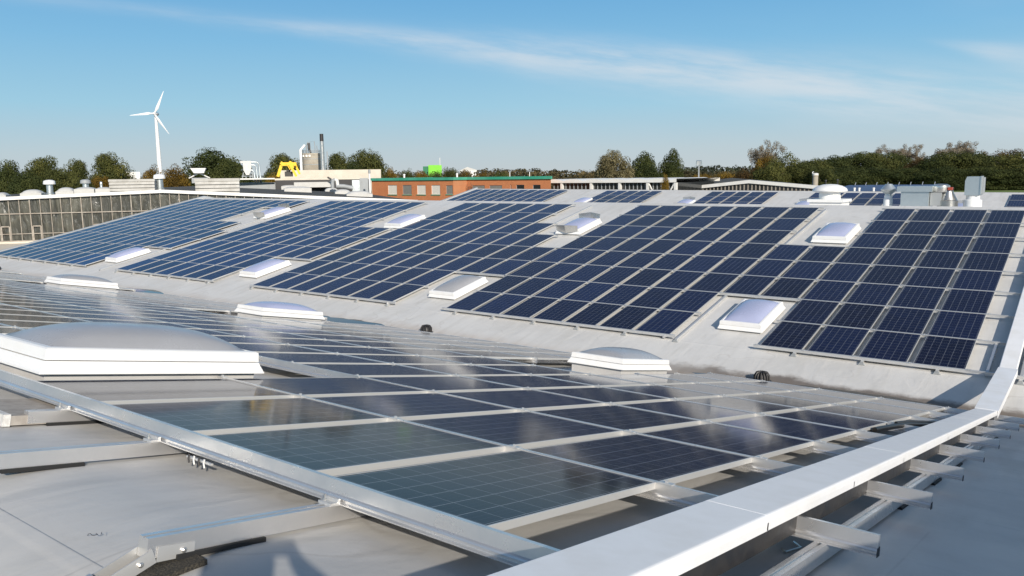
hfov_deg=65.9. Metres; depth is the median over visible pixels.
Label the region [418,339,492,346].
solar panel
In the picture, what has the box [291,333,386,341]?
solar panel
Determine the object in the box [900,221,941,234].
solar panel
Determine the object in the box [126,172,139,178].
white shed
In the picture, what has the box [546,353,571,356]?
solar panel
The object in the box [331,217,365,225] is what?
solar panel
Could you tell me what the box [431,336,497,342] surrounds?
solar panel
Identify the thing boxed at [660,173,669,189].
sapling
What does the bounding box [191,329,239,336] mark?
solar panel
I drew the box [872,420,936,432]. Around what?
cable conduit
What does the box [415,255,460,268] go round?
solar panel
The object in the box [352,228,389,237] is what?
solar panel
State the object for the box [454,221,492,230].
solar panel
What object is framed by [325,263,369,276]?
solar panel
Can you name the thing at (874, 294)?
solar panel
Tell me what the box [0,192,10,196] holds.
roof light
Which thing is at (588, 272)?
solar panel
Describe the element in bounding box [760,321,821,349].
solar panel
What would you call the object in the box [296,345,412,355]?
solar panel
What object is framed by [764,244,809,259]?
solar panel
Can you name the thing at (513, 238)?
solar panel
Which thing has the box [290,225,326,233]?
solar panel
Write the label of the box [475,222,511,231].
solar panel
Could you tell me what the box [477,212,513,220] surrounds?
solar panel
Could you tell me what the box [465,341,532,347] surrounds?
solar panel
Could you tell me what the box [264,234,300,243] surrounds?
solar panel
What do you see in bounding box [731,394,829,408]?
solar panel
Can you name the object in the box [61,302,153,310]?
solar panel
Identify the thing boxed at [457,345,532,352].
solar panel
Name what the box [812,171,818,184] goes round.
round chimney
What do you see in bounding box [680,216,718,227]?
solar panel
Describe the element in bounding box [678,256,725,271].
solar panel
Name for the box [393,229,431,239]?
solar panel
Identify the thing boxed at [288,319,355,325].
solar panel
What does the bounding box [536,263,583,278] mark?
solar panel
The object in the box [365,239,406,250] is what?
solar panel
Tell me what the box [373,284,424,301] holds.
solar panel
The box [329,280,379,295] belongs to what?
solar panel
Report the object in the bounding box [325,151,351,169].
tree
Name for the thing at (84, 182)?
capped pipe
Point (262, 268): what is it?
skylight
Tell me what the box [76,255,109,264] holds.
solar panel
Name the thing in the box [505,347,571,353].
solar panel
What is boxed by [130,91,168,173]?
wind turbine
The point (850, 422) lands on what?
solar panel
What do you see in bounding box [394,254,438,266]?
solar panel
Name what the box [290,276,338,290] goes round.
solar panel
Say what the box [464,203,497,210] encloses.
solar panel
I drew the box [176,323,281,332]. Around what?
solar panel
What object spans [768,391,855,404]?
solar panel
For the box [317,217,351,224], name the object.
solar panel
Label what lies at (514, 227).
solar panel
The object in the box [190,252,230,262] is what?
solar panel
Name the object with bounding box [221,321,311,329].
solar panel
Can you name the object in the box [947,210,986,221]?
solar panel
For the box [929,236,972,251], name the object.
solar panel
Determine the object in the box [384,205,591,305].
support rail
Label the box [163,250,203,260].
solar panel
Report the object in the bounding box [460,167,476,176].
white roofed building
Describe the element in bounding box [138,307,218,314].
solar panel
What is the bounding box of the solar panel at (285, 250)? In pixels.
[265,245,304,255]
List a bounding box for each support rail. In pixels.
[0,441,186,473]
[24,409,104,425]
[69,208,263,266]
[99,202,316,270]
[137,503,365,559]
[197,310,237,314]
[206,204,424,283]
[299,209,503,295]
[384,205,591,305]
[501,359,570,362]
[672,209,826,342]
[760,428,1006,575]
[933,369,940,374]
[1016,361,1023,385]
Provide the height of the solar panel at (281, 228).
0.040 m
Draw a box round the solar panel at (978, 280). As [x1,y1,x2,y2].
[952,270,1002,290]
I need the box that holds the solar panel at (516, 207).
[499,204,533,211]
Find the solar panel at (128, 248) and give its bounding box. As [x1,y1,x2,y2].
[110,245,145,254]
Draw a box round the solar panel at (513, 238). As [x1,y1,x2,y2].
[491,233,531,244]
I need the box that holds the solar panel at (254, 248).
[235,243,274,253]
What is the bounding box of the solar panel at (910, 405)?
[868,399,943,410]
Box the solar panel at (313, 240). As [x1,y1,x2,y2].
[293,235,331,245]
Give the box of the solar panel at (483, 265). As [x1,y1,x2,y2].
[460,258,505,272]
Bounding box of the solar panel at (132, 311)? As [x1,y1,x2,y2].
[83,306,181,315]
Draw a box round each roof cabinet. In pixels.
[352,180,359,190]
[359,178,368,191]
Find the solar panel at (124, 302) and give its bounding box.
[91,299,169,306]
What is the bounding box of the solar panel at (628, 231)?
[608,226,648,237]
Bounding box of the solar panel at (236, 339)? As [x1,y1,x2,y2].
[215,336,283,344]
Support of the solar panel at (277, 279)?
on the mounting rail at (349, 297)
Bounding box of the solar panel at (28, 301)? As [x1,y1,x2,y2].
[0,298,74,305]
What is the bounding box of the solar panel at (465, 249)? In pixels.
[443,243,486,255]
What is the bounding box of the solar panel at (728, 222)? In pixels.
[707,217,746,228]
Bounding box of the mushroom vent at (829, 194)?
[807,184,851,204]
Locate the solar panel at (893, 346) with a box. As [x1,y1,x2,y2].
[859,330,920,361]
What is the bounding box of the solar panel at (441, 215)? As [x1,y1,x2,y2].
[425,211,459,219]
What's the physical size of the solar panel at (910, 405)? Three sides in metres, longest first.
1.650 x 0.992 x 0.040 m
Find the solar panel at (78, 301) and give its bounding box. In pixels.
[34,297,123,305]
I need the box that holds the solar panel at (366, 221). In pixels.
[347,218,381,226]
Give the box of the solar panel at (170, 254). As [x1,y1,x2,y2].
[151,249,190,259]
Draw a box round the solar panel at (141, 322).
[78,318,199,328]
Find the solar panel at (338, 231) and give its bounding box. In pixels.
[321,226,357,235]
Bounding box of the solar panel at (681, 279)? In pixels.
[654,271,704,288]
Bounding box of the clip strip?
[187,454,212,467]
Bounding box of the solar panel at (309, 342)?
[252,337,364,346]
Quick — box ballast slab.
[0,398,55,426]
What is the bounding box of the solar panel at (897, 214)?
[876,209,915,220]
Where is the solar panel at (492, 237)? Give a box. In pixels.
[470,232,510,243]
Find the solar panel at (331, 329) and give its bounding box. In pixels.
[290,325,369,332]
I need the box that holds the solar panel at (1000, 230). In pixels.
[979,223,1020,236]
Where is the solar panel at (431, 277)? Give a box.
[406,270,454,285]
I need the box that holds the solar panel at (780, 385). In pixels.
[740,381,814,390]
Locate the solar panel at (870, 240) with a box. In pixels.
[851,233,894,247]
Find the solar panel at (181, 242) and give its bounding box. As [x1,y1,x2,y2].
[161,238,197,247]
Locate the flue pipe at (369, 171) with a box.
[368,170,370,192]
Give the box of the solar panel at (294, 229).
[277,225,312,233]
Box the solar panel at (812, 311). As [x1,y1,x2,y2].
[783,299,839,323]
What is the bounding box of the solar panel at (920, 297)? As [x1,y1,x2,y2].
[892,286,945,308]
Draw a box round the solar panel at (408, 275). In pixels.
[385,268,431,282]
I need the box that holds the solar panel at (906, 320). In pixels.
[876,307,933,333]
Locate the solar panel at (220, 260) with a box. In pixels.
[202,253,244,264]
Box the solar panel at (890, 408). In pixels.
[842,401,928,415]
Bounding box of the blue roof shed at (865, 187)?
[844,182,934,190]
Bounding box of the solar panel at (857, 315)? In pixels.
[828,303,885,328]
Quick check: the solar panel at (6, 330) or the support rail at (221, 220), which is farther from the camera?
the support rail at (221, 220)
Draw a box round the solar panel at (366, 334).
[327,331,406,338]
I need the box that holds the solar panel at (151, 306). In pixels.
[115,303,193,310]
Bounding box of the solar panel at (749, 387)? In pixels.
[703,382,789,392]
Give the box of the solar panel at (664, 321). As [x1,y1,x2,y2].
[636,309,694,333]
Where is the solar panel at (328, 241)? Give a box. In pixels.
[309,236,347,246]
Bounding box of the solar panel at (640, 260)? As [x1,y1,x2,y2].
[617,252,663,267]
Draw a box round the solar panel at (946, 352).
[913,335,975,368]
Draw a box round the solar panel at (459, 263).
[437,257,482,270]
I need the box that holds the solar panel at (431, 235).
[411,230,450,240]
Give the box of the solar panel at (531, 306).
[504,297,558,316]
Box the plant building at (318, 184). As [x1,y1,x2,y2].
[239,177,371,193]
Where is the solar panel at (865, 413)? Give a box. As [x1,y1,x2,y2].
[812,405,909,421]
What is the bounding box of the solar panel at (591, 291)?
[564,282,616,301]
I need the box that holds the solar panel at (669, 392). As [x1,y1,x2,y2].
[609,385,718,399]
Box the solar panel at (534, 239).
[514,234,554,245]
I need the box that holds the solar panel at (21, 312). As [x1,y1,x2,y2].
[0,309,63,316]
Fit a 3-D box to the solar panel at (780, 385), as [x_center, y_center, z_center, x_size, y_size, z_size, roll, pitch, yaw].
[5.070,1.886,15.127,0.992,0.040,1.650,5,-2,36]
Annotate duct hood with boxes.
[963,176,985,206]
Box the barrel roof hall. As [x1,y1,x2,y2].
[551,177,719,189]
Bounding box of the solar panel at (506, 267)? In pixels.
[483,260,530,274]
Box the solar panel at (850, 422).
[771,409,886,430]
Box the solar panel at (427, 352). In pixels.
[380,348,477,356]
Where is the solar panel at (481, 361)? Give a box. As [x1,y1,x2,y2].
[427,356,528,365]
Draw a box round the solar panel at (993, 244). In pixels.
[971,237,1015,252]
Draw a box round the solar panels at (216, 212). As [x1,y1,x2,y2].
[0,189,1023,332]
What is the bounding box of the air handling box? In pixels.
[897,184,953,205]
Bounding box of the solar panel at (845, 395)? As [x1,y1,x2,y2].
[801,390,876,400]
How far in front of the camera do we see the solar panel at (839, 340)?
18.75 m
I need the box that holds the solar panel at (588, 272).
[563,265,611,280]
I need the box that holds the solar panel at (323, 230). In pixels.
[307,226,341,234]
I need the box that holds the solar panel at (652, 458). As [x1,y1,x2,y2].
[527,434,751,482]
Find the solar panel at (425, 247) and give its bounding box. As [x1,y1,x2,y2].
[403,241,444,252]
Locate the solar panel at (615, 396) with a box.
[536,387,668,404]
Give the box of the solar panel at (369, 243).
[347,238,388,249]
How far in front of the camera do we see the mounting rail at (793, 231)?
29.64 m
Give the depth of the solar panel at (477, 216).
37.57 m
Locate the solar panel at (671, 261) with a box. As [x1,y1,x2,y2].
[647,254,693,269]
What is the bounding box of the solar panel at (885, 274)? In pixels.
[862,265,911,284]
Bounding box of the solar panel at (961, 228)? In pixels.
[938,222,980,235]
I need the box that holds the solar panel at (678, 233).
[660,227,701,239]
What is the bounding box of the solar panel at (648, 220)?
[628,215,666,225]
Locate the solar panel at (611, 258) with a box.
[589,251,634,265]
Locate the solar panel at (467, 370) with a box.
[400,364,526,375]
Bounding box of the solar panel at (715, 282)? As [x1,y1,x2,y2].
[688,273,739,291]
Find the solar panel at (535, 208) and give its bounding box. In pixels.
[519,204,552,212]
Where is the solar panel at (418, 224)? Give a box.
[402,220,437,228]
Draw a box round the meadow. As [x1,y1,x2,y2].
[953,189,1023,191]
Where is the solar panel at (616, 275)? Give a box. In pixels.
[591,267,641,283]
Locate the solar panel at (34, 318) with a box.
[0,314,88,322]
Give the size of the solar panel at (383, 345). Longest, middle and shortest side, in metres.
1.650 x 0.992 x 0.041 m
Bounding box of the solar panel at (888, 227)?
[864,220,905,233]
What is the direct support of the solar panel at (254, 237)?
on the mounting rail at (282, 244)
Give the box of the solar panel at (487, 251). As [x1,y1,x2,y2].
[465,245,508,257]
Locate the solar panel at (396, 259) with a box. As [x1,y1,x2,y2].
[375,252,418,265]
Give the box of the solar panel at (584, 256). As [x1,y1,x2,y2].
[561,250,606,263]
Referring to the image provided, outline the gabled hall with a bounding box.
[702,178,818,190]
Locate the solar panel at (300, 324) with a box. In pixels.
[259,320,337,327]
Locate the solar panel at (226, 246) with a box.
[207,241,245,251]
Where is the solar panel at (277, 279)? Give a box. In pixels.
[254,272,300,286]
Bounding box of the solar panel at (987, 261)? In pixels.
[962,252,1008,270]
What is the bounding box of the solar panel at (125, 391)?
[36,378,293,403]
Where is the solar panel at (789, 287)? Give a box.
[762,278,814,297]
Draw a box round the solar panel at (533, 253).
[511,247,555,260]
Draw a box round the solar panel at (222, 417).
[110,397,387,434]
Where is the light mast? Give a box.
[696,160,701,180]
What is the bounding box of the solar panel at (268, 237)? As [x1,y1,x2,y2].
[250,233,286,242]
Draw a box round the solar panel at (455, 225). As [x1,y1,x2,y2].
[435,221,473,229]
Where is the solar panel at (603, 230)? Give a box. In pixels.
[583,225,623,236]
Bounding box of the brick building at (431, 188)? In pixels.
[371,173,551,200]
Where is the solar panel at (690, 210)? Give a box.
[671,206,708,215]
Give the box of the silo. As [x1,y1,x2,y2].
[299,141,320,169]
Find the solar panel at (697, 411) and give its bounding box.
[620,400,755,421]
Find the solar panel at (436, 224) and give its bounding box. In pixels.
[418,220,454,229]
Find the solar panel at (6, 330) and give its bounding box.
[0,327,22,333]
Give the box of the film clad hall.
[0,186,408,243]
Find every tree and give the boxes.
[0,159,19,191]
[5,169,46,222]
[20,155,67,190]
[38,168,81,219]
[60,158,95,210]
[90,151,137,199]
[181,147,256,185]
[210,157,246,182]
[262,152,299,182]
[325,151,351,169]
[338,160,361,169]
[347,148,388,177]
[594,149,634,177]
[630,151,657,177]
[632,162,668,177]
[657,148,684,177]
[734,167,754,178]
[747,140,787,169]
[749,161,790,181]
[751,152,772,174]
[766,151,801,183]
[784,160,822,184]
[797,157,834,174]
[808,164,840,184]
[821,155,854,177]
[822,166,873,185]
[840,152,883,174]
[851,151,901,171]
[853,167,911,184]
[874,144,912,156]
[882,167,935,184]
[883,152,912,169]
[898,144,927,162]
[904,156,924,168]
[905,166,974,190]
[909,154,955,180]
[920,149,985,170]
[934,140,977,156]
[953,166,1022,189]
[956,151,1006,169]
[978,166,1023,189]
[984,151,1023,188]
[993,148,1023,159]
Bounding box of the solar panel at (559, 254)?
[536,248,580,261]
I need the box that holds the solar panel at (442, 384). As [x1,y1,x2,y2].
[367,376,521,392]
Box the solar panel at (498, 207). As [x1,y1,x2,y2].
[482,203,514,211]
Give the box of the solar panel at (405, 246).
[384,240,425,251]
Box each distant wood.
[89,167,748,182]
[383,169,536,177]
[474,168,594,188]
[681,165,753,176]
[683,169,742,177]
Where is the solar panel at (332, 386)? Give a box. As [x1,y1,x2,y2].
[231,377,426,396]
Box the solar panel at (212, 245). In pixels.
[194,241,232,250]
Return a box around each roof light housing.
[108,179,156,194]
[194,178,239,192]
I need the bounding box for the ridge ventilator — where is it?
[189,168,209,182]
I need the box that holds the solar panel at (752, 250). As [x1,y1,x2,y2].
[730,243,775,257]
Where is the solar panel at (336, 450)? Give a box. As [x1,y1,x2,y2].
[206,421,504,475]
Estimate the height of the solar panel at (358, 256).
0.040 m
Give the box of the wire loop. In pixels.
[781,541,801,552]
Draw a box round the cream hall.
[280,169,380,189]
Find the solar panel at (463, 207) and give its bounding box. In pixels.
[446,203,479,210]
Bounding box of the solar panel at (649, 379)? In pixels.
[601,374,692,384]
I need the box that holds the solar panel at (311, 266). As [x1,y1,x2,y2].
[287,260,332,272]
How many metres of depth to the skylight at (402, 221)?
38.28 m
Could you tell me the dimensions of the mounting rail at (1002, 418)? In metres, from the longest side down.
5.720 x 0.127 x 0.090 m
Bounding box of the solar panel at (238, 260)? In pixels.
[218,254,259,265]
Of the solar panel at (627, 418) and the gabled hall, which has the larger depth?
the gabled hall
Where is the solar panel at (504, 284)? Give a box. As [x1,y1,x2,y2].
[479,276,529,292]
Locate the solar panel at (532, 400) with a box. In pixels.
[445,389,604,410]
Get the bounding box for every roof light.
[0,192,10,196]
[20,189,45,195]
[55,187,73,194]
[74,187,95,193]
[95,187,109,192]
[281,185,293,189]
[284,187,311,192]
[324,188,336,191]
[334,189,349,193]
[345,191,372,196]
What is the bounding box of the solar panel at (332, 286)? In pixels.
[309,278,358,293]
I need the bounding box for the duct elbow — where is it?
[331,178,352,189]
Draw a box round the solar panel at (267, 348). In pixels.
[231,343,332,353]
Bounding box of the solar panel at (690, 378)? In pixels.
[645,374,728,382]
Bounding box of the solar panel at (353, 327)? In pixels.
[321,324,388,330]
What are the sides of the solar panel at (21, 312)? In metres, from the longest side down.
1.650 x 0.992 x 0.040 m
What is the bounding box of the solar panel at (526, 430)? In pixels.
[406,411,621,448]
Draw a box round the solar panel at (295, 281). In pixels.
[271,274,319,288]
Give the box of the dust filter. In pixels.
[240,161,261,182]
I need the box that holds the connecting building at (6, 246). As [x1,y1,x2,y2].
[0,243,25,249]
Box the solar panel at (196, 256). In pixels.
[176,251,216,261]
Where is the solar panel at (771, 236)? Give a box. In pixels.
[748,230,791,243]
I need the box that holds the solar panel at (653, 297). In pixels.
[629,287,682,307]
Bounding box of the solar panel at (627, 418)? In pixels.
[534,405,699,432]
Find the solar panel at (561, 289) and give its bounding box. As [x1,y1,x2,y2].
[534,280,586,298]
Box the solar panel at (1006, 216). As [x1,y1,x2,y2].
[986,210,1023,222]
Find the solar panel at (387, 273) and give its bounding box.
[364,266,410,280]
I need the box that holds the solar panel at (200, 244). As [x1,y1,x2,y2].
[181,240,219,249]
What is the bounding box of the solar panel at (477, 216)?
[460,212,494,220]
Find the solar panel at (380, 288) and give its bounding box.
[351,282,401,298]
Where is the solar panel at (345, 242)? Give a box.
[325,237,364,247]
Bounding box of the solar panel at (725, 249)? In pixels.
[699,242,743,256]
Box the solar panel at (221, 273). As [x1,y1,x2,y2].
[199,267,243,279]
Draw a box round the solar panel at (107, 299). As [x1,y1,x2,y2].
[68,295,144,302]
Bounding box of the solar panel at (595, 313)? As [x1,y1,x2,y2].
[565,303,622,324]
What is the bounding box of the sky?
[0,0,1023,180]
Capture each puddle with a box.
[118,286,163,293]
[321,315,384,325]
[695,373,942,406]
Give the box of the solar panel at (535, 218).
[517,213,553,222]
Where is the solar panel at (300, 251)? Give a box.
[278,246,320,257]
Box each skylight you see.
[0,322,263,397]
[44,274,118,289]
[105,247,150,262]
[235,301,324,320]
[239,259,290,277]
[252,203,290,218]
[383,214,425,228]
[428,275,487,299]
[555,212,601,234]
[567,347,671,374]
[574,197,592,201]
[678,196,694,202]
[718,299,784,333]
[795,198,810,204]
[811,222,860,243]
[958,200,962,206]
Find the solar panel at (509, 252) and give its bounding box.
[487,246,531,258]
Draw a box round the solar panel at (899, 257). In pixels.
[876,249,922,265]
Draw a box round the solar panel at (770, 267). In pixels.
[745,259,793,276]
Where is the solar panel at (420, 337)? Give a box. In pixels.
[385,334,455,340]
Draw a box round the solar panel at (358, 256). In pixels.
[337,250,379,262]
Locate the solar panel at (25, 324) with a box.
[0,320,58,327]
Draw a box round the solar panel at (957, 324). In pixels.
[928,311,985,338]
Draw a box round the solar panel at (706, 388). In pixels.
[663,384,757,395]
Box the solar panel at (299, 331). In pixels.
[256,327,348,335]
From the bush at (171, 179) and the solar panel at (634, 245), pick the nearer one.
the solar panel at (634, 245)
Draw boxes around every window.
[388,185,396,193]
[403,185,411,193]
[417,185,425,193]
[432,185,439,193]
[445,185,452,194]
[473,185,484,188]
[490,185,501,188]
[516,185,523,188]
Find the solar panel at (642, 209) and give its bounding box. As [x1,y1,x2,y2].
[623,205,659,214]
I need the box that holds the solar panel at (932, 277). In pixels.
[906,267,955,287]
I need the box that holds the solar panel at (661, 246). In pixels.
[640,239,683,252]
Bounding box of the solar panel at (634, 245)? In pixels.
[611,238,655,251]
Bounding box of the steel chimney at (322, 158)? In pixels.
[320,134,327,169]
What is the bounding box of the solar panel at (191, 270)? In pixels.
[170,264,213,276]
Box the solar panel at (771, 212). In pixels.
[752,207,789,217]
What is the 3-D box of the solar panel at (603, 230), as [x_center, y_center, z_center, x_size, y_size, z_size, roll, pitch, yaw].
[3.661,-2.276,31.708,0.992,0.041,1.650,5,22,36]
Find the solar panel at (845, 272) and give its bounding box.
[820,263,870,281]
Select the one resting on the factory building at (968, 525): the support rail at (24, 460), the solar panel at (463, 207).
the support rail at (24, 460)
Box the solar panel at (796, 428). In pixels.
[716,415,855,441]
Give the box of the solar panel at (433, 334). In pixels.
[398,331,463,337]
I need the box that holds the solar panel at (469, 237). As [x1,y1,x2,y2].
[449,232,489,242]
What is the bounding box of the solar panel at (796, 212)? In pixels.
[780,207,818,217]
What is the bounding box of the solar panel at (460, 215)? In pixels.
[441,211,476,219]
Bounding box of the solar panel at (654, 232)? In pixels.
[633,227,674,238]
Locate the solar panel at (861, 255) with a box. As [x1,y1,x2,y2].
[837,247,882,263]
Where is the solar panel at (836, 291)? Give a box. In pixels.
[803,280,855,301]
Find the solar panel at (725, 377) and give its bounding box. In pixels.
[687,374,758,381]
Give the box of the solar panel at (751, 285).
[725,275,776,294]
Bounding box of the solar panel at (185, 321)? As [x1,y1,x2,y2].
[143,317,245,326]
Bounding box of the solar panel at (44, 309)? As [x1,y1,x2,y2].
[19,306,128,315]
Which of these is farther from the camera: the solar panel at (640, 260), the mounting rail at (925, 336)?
the solar panel at (640, 260)
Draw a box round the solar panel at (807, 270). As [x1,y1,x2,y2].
[782,261,830,278]
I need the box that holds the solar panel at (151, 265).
[131,260,172,271]
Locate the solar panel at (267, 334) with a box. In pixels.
[214,330,321,339]
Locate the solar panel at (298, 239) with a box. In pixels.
[278,235,316,244]
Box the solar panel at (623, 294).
[595,285,648,304]
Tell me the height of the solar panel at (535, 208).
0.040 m
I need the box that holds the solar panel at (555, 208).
[537,204,572,212]
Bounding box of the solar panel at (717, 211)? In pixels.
[697,206,734,216]
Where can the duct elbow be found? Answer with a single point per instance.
(344, 186)
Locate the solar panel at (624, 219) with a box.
[604,215,642,224]
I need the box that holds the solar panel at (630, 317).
[600,306,657,329]
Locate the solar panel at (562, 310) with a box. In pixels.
[533,299,589,320]
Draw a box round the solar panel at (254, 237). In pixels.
[237,232,273,241]
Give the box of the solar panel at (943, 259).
[917,251,964,268]
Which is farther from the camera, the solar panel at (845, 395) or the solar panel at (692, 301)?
the solar panel at (692, 301)
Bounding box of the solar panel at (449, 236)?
[430,231,469,241]
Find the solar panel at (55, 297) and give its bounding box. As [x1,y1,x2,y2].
[12,293,100,301]
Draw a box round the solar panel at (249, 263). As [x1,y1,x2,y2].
[233,256,275,267]
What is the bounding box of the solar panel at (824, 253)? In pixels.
[800,246,845,261]
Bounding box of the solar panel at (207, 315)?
[162,311,249,319]
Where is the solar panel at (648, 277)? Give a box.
[623,269,672,285]
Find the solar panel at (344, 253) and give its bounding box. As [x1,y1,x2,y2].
[319,249,361,260]
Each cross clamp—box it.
[55,402,70,410]
[143,433,160,442]
[318,494,340,506]
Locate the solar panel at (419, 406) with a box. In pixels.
[310,393,515,419]
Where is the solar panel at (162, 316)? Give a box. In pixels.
[110,311,211,320]
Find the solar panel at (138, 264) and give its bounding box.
[118,259,159,269]
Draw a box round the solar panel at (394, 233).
[376,229,413,238]
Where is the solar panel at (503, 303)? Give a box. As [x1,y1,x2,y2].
[474,294,528,313]
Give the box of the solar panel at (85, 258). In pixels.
[65,254,104,263]
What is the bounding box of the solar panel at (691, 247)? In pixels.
[668,241,712,254]
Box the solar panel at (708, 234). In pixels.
[689,228,730,240]
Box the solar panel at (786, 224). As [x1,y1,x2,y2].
[765,218,805,230]
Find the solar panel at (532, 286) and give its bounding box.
[507,278,557,295]
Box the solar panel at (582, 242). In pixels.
[560,236,602,248]
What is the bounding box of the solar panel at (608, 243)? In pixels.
[586,237,628,249]
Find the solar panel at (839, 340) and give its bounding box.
[808,326,869,355]
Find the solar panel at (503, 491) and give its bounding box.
[334,450,654,530]
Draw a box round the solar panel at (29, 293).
[0,290,76,297]
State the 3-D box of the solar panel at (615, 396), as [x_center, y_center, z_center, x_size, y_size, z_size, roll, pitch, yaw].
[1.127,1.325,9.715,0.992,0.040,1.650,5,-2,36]
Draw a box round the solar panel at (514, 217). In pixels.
[498,213,533,221]
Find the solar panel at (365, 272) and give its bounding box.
[344,265,389,278]
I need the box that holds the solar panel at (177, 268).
[157,263,198,274]
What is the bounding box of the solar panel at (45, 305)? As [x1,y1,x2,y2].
[0,301,101,310]
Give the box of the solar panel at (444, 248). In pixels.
[424,242,464,254]
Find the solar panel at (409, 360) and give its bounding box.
[345,354,466,364]
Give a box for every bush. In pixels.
[90,175,112,210]
[141,164,169,207]
[160,163,191,186]
[266,172,279,181]
[387,166,397,177]
[399,168,415,177]
[413,170,427,177]
[428,170,441,176]
[440,167,459,176]
[459,169,470,176]
[475,169,486,176]
[493,170,510,176]
[692,173,715,177]
[715,171,738,178]
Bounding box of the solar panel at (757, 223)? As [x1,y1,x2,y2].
[735,218,775,229]
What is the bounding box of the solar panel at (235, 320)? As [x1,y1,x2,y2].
[191,316,280,324]
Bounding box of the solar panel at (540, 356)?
[496,351,569,359]
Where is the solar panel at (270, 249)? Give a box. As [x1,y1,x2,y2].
[249,244,288,254]
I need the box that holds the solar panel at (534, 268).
[509,261,556,276]
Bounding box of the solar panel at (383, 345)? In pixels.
[333,340,429,348]
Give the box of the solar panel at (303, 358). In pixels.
[257,352,388,363]
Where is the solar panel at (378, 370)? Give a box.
[303,364,450,376]
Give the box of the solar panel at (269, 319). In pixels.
[234,316,304,322]
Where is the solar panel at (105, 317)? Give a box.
[48,312,164,322]
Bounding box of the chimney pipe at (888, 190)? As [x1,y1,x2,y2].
[881,184,896,205]
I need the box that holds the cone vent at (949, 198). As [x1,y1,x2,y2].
[940,190,957,206]
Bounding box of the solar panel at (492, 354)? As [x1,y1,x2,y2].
[445,350,531,358]
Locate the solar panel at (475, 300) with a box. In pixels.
[447,291,500,310]
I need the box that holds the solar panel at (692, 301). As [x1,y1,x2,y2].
[663,290,718,311]
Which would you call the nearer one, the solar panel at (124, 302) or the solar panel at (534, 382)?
the solar panel at (534, 382)
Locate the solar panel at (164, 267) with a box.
[143,261,185,272]
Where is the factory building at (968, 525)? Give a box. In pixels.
[0,187,1023,575]
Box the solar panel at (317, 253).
[295,247,336,258]
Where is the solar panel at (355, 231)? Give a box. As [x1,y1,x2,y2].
[336,227,372,236]
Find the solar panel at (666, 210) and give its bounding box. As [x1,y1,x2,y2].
[647,206,683,214]
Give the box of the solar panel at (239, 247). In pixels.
[220,242,259,252]
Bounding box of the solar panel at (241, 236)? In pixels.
[225,232,259,240]
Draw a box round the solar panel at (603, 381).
[538,375,648,386]
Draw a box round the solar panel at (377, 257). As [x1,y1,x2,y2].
[354,251,398,263]
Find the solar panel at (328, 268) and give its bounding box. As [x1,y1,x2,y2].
[304,262,350,274]
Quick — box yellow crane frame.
[277,161,300,176]
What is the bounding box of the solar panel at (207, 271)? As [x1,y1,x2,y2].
[183,265,227,277]
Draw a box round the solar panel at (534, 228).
[515,223,553,233]
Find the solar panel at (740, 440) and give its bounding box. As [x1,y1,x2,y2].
[642,423,812,457]
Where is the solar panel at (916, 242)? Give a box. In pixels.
[889,234,932,249]
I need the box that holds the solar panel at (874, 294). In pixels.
[846,283,899,305]
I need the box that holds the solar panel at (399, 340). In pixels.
[358,336,444,344]
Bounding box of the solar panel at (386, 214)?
[369,210,403,217]
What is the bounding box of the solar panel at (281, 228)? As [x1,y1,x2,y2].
[265,224,298,232]
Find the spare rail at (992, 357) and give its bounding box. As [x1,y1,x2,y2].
[985,343,997,375]
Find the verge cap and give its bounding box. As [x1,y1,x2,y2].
[487,287,1023,575]
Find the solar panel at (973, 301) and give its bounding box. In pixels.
[941,289,994,313]
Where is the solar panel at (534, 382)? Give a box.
[465,375,593,388]
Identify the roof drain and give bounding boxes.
[420,324,432,332]
[753,370,771,381]
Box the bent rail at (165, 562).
[86,541,206,575]
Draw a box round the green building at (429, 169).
[423,165,441,175]
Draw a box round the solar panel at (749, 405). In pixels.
[686,397,797,414]
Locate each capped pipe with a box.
[43,180,55,198]
[80,179,90,186]
[153,174,164,189]
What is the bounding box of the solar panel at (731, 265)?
[711,257,758,273]
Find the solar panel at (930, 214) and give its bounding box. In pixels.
[911,209,950,220]
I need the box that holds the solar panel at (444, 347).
[402,343,486,350]
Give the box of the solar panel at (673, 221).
[654,216,692,226]
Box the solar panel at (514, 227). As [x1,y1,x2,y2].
[494,222,532,232]
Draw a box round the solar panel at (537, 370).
[480,365,585,374]
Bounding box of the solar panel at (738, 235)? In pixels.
[718,229,760,241]
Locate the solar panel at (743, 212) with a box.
[723,207,761,216]
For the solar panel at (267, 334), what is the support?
on the mounting rail at (945, 450)
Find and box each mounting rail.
[0,255,85,266]
[0,291,963,480]
[0,323,24,329]
[0,369,559,565]
[1,275,43,283]
[1,284,984,461]
[1,303,932,509]
[2,279,999,448]
[25,246,109,254]
[49,238,171,248]
[72,286,230,314]
[84,231,200,239]
[111,224,227,231]
[115,269,213,281]
[120,290,236,307]
[127,217,241,222]
[147,258,245,268]
[168,294,326,320]
[187,249,311,260]
[195,205,273,207]
[207,239,340,249]
[213,199,310,201]
[217,375,880,557]
[234,231,367,238]
[249,285,395,303]
[273,223,392,229]
[280,318,537,362]
[283,272,428,287]
[284,215,384,218]
[315,259,503,276]
[320,208,406,210]
[336,322,571,362]
[344,248,531,262]
[371,238,555,249]
[375,324,569,352]
[397,228,558,236]
[420,219,557,224]
[442,307,675,337]
[460,211,556,214]
[463,203,575,205]
[474,290,701,314]
[504,275,1014,318]
[532,260,1021,295]
[556,247,1023,274]
[578,235,1023,256]
[600,224,796,232]
[619,214,810,220]
[634,372,1010,438]
[637,205,823,208]
[674,372,1018,430]
[707,372,1023,424]
[753,344,1023,379]
[776,320,1023,347]
[859,232,1023,239]
[871,220,1023,224]
[882,208,1023,211]
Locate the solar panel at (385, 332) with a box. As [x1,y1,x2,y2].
[346,328,420,335]

